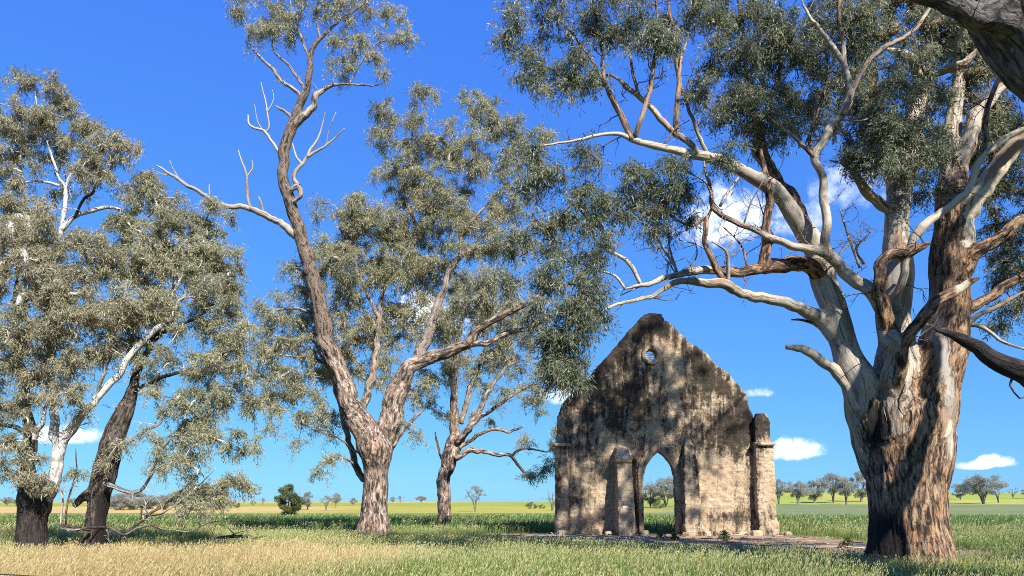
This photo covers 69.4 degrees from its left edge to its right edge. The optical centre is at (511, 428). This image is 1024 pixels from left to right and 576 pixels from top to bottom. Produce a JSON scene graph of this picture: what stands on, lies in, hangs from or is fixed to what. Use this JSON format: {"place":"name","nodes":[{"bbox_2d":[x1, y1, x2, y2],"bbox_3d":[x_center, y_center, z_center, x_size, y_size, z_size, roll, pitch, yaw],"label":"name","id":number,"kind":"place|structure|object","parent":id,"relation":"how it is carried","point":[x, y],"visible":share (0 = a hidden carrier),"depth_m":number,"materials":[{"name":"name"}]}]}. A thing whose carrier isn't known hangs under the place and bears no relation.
{"place":"outdoors","nodes":[
{"label":"outdoors","id":0,"kind":"place"},
{"bbox_2d":[0,518,1023,575],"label":"meadow grass","id":1,"kind":"structure","parent":0,"point":[185,556],"depth_m":16.86,"materials":[{"name":"green plant"}]},
{"bbox_2d":[0,492,1023,575],"bbox_3d":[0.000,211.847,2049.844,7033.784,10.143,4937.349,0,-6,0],"label":"ground","id":2,"kind":"structure","parent":0,"point":[967,504],"depth_m":180.76,"materials":[{"name":"green plant"}]},
{"bbox_2d":[0,497,13,505],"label":"gum tree","id":3,"kind":"object","parent":2,"relation":"on","point":[5,499],"visible":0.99,"depth_m":297.79,"materials":[{"name":"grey plant"}]},
{"bbox_2d":[0,574,32,575],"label":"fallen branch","id":4,"kind":"object","parent":2,"relation":"on","point":[16,575],"visible":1,"depth_m":7.48,"materials":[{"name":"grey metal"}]},
{"bbox_2d":[0,64,217,552],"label":"gum tree","id":5,"kind":"object","parent":2,"relation":"on","point":[21,222],"visible":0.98,"depth_m":22.29,"materials":[{"name":"green plant"}]},
{"bbox_2d":[110,493,138,509],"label":"gum tree","id":6,"kind":"object","parent":2,"relation":"on","point":[122,503],"visible":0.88,"depth_m":203.54,"materials":[{"name":"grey plant"}]},
{"bbox_2d":[120,492,153,509],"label":"gum tree","id":7,"kind":"object","parent":2,"relation":"on","point":[140,500],"visible":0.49,"depth_m":213.21,"materials":[{"name":"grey plant"}]},
{"bbox_2d":[139,495,161,508],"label":"gum tree","id":8,"kind":"object","parent":2,"relation":"on","point":[150,505],"visible":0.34,"depth_m":223.67,"materials":[{"name":"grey plant"}]},
{"bbox_2d":[48,166,268,549],"bbox_3d":[-10.429,-2.445,22.946,6.817,12.851,3.473,-2,-6,16],"label":"gum tree","id":9,"kind":"object","parent":2,"relation":"on","point":[175,261],"visible":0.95,"depth_m":22.66,"materials":[{"name":"green plant"}]},
{"bbox_2d":[151,494,172,509],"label":"gum tree","id":10,"kind":"object","parent":2,"relation":"on","point":[155,502],"visible":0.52,"depth_m":208.29,"materials":[{"name":"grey plant"}]},
{"bbox_2d":[179,496,213,509],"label":"gum tree","id":11,"kind":"object","parent":2,"relation":"on","point":[201,504],"visible":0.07,"depth_m":198.75,"materials":[{"name":"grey plant"}]},
{"bbox_2d":[203,491,227,509],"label":"gum tree","id":12,"kind":"object","parent":2,"relation":"on","point":[212,502],"visible":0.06,"depth_m":214.03,"materials":[{"name":"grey plant"}]},
{"bbox_2d":[229,500,239,507],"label":"bush","id":13,"kind":"object","parent":2,"relation":"on","point":[238,504],"visible":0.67,"depth_m":238.29,"materials":[{"name":"green plant"}]},
{"bbox_2d":[204,525,268,540],"bbox_3d":[-10.089,3.810,26.828,2.550,0.634,1.634,0,-6,0],"label":"fallen branch","id":14,"kind":"object","parent":2,"relation":"on","point":[233,535],"visible":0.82,"depth_m":26.66,"materials":[{"name":"wood"}]},
{"bbox_2d":[274,483,305,514],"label":"bush","id":15,"kind":"object","parent":2,"relation":"on","point":[294,498],"visible":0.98,"depth_m":116.65,"materials":[{"name":"green plant"}]},
{"bbox_2d":[302,491,312,509],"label":"gum tree","id":16,"kind":"object","parent":2,"relation":"on","point":[308,503],"visible":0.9,"depth_m":213.06,"materials":[{"name":"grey plant"}]},
{"bbox_2d":[319,495,333,509],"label":"gum tree","id":17,"kind":"object","parent":2,"relation":"on","point":[329,500],"visible":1,"depth_m":198.70,"materials":[{"name":"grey plant"}]},
{"bbox_2d":[330,493,341,507],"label":"gum tree","id":18,"kind":"object","parent":2,"relation":"on","point":[338,498],"visible":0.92,"depth_m":258.38,"materials":[{"name":"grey plant"}]},
{"bbox_2d":[156,0,577,535],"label":"gum tree","id":19,"kind":"object","parent":2,"relation":"on","point":[377,441],"visible":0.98,"depth_m":35.21,"materials":[{"name":"green plant"}]},
{"bbox_2d":[415,496,426,501],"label":"gum tree","id":20,"kind":"object","parent":2,"relation":"on","point":[420,498],"visible":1,"depth_m":407.81,"materials":[{"name":"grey plant"}]},
{"bbox_2d":[464,485,486,511],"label":"gum tree","id":21,"kind":"object","parent":2,"relation":"on","point":[476,490],"visible":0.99,"depth_m":173.87,"materials":[{"name":"grey plant"}]},
{"bbox_2d":[411,262,571,526],"bbox_3d":[-0.730,-2.164,45.969,11.352,17.424,5.352,0,-6,0],"label":"gum tree","id":22,"kind":"object","parent":2,"relation":"on","point":[452,455],"visible":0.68,"depth_m":45.35,"materials":[{"name":"green plant"}]},
{"bbox_2d":[525,502,537,508],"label":"bush","id":23,"kind":"object","parent":2,"relation":"on","point":[532,504],"visible":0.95,"depth_m":228.43,"materials":[{"name":"green plant"}]},
{"bbox_2d":[540,491,554,510],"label":"gum tree","id":24,"kind":"object","parent":2,"relation":"on","point":[552,504],"visible":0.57,"depth_m":188.90,"materials":[{"name":"grey plant"}]},
{"bbox_2d":[557,530,569,534],"bbox_3d":[2.526,5.157,36.551,0.591,0.337,0.470,3,-7,-23],"label":"rubble stone","id":25,"kind":"object","parent":2,"relation":"on","point":[563,532],"visible":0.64,"depth_m":36.38,"materials":[{"name":"beige stone"}]},
{"bbox_2d":[590,529,601,534],"bbox_3d":[4.169,5.210,36.849,0.536,0.466,0.619,-4,-7,33],"label":"rubble stone","id":26,"kind":"object","parent":2,"relation":"on","point":[595,531],"visible":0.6,"depth_m":36.63,"materials":[{"name":"beige stone"}]},
{"bbox_2d":[639,530,648,535],"bbox_3d":[6.530,5.198,36.550,0.429,0.391,0.652,-3,-7,24],"label":"rubble stone","id":27,"kind":"object","parent":2,"relation":"on","point":[643,532],"visible":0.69,"depth_m":36.31,"materials":[{"name":"beige stone"}]},
{"bbox_2d":[643,485,662,506],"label":"gum tree","id":28,"kind":"object","parent":2,"relation":"on","point":[651,501],"visible":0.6,"depth_m":227.75,"materials":[{"name":"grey plant"}]},
{"bbox_2d":[652,500,664,508],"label":"bush","id":29,"kind":"object","parent":2,"relation":"on","point":[655,504],"visible":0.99,"depth_m":208.70,"materials":[{"name":"green plant"}]},
{"bbox_2d":[646,476,673,506],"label":"gum tree","id":30,"kind":"object","parent":2,"relation":"on","point":[661,489],"visible":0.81,"depth_m":219.87,"materials":[{"name":"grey plant"}]},
{"bbox_2d":[652,527,669,538],"bbox_3d":[6.483,4.589,32.183,0.736,0.612,0.665,5,-8,-41],"label":"weed","id":31,"kind":"object","parent":2,"relation":"on","point":[660,533],"visible":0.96,"depth_m":32.13,"materials":[{"name":"green plant"}]},
{"bbox_2d":[553,313,779,535],"bbox_3d":[7.751,0.224,37.525,11.260,12.840,2.504,0,-6,0],"label":"chapel ruin","id":32,"kind":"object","parent":2,"relation":"on","point":[679,403],"visible":0.88,"depth_m":37.91,"materials":[{"name":"beige stone"}]},
{"bbox_2d":[642,345,660,364],"bbox_3d":[7.238,-3.831,38.470,1.011,1.026,0.361,0,-6,0],"label":"round window","id":33,"kind":"structure","parent":32,"relation":"in","point":[644,356],"depth_m":38.33,"materials":[{"name":"beige stone"}]},
{"bbox_2d":[667,532,680,540],"bbox_3d":[6.709,4.500,30.614,0.517,0.488,0.551,6,-8,-44],"label":"weed","id":34,"kind":"object","parent":2,"relation":"on","point":[674,535],"visible":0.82,"depth_m":30.56,"materials":[{"name":"green plant"}]},
{"bbox_2d":[682,532,690,535],"bbox_3d":[8.498,5.144,35.942,0.401,0.231,0.327,5,-8,-41],"label":"rubble stone","id":35,"kind":"object","parent":2,"relation":"on","point":[686,533],"visible":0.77,"depth_m":35.83,"materials":[{"name":"beige stone"}]},
{"bbox_2d":[703,530,710,535],"bbox_3d":[9.594,5.191,36.550,0.416,0.423,0.606,2,-6,-21],"label":"rubble stone","id":36,"kind":"object","parent":2,"relation":"on","point":[706,533],"visible":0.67,"depth_m":36.31,"materials":[{"name":"beige stone"}]},
{"bbox_2d":[713,530,722,535],"bbox_3d":[10.283,5.244,36.842,0.510,0.415,0.480,2,-6,-18],"label":"rubble stone","id":37,"kind":"object","parent":2,"relation":"on","point":[715,532],"visible":0.48,"depth_m":36.69,"materials":[{"name":"beige stone"}]},
{"bbox_2d":[716,530,732,540],"bbox_3d":[8.791,4.432,30.567,0.670,0.521,0.789,0,-6,0],"label":"weed","id":38,"kind":"object","parent":2,"relation":"on","point":[723,536],"visible":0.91,"depth_m":30.54,"materials":[{"name":"green plant"}]},
{"bbox_2d":[498,532,1004,555],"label":"bark litter","id":39,"kind":"object","parent":2,"relation":"on","point":[806,536],"visible":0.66,"depth_m":30.74,"materials":[{"name":"brown plant"}]},
{"bbox_2d":[481,0,1023,568],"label":"gum tree","id":40,"kind":"object","parent":2,"relation":"on","point":[901,394],"visible":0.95,"depth_m":17.51,"materials":[{"name":"green plant"}]},
{"bbox_2d":[751,530,762,535],"bbox_3d":[12.125,5.232,36.648,0.574,0.410,0.532,0,-6,-4],"label":"rubble stone","id":41,"kind":"object","parent":2,"relation":"on","point":[756,532],"visible":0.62,"depth_m":36.43,"materials":[{"name":"beige stone"}]},
{"bbox_2d":[775,478,785,503],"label":"gum tree","id":42,"kind":"object","parent":2,"relation":"on","point":[779,493],"visible":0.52,"depth_m":248.40,"materials":[{"name":"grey plant"}]},
{"bbox_2d":[779,531,792,535],"bbox_3d":[13.555,5.236,36.544,0.618,0.347,0.541,4,-7,-32],"label":"rubble stone","id":43,"kind":"object","parent":2,"relation":"on","point":[783,533],"visible":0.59,"depth_m":36.37,"materials":[{"name":"beige stone"}]},
{"bbox_2d":[783,480,816,503],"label":"gum tree","id":44,"kind":"object","parent":2,"relation":"on","point":[800,486],"visible":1,"depth_m":236.25,"materials":[{"name":"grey plant"}]},
{"bbox_2d":[807,480,825,502],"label":"gum tree","id":45,"kind":"object","parent":2,"relation":"on","point":[818,493],"visible":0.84,"depth_m":260.49,"materials":[{"name":"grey plant"}]},
{"bbox_2d":[815,472,848,502],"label":"gum tree","id":46,"kind":"object","parent":2,"relation":"on","point":[827,483],"visible":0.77,"depth_m":260.38,"materials":[{"name":"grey plant"}]},
{"bbox_2d":[836,478,855,504],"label":"gum tree","id":47,"kind":"object","parent":2,"relation":"on","point":[849,488],"visible":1,"depth_m":230.66,"materials":[{"name":"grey plant"}]},
{"bbox_2d":[838,536,853,547],"bbox_3d":[11.539,3.952,25.606,0.664,0.501,0.590,0,-6,0],"label":"weed","id":48,"kind":"object","parent":2,"relation":"on","point":[845,542],"visible":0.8,"depth_m":25.56,"materials":[{"name":"green plant"}]},
{"bbox_2d":[846,471,866,501],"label":"gum tree","id":49,"kind":"object","parent":2,"relation":"on","point":[862,492],"visible":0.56,"depth_m":273.36,"materials":[{"name":"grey plant"}]},
{"bbox_2d":[952,484,965,499],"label":"gum tree","id":50,"kind":"object","parent":2,"relation":"on","point":[958,494],"visible":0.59,"depth_m":289.22,"materials":[{"name":"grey plant"}]},
{"bbox_2d":[910,0,1023,398],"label":"gum tree","id":51,"kind":"object","parent":2,"relation":"on","point":[994,29],"visible":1,"depth_m":10.86,"materials":[{"name":"grey plant"}]},
{"bbox_2d":[951,473,1008,503],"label":"gum tree","id":52,"kind":"object","parent":2,"relation":"on","point":[981,487],"visible":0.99,"depth_m":248.43,"materials":[{"name":"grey plant"}]},
{"bbox_2d":[994,489,1003,502],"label":"gum tree","id":53,"kind":"object","parent":2,"relation":"on","point":[999,492],"visible":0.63,"depth_m":263.56,"materials":[{"name":"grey plant"}]},
{"bbox_2d":[0,512,1023,532],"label":"tall grass","id":54,"kind":"structure","parent":0,"point":[536,520],"depth_m":49.69,"materials":[{"name":"green plant"}]},
{"bbox_2d":[0,0,1023,501],"label":"sky","id":55,"kind":"structure","parent":0,"point":[175,77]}
]}

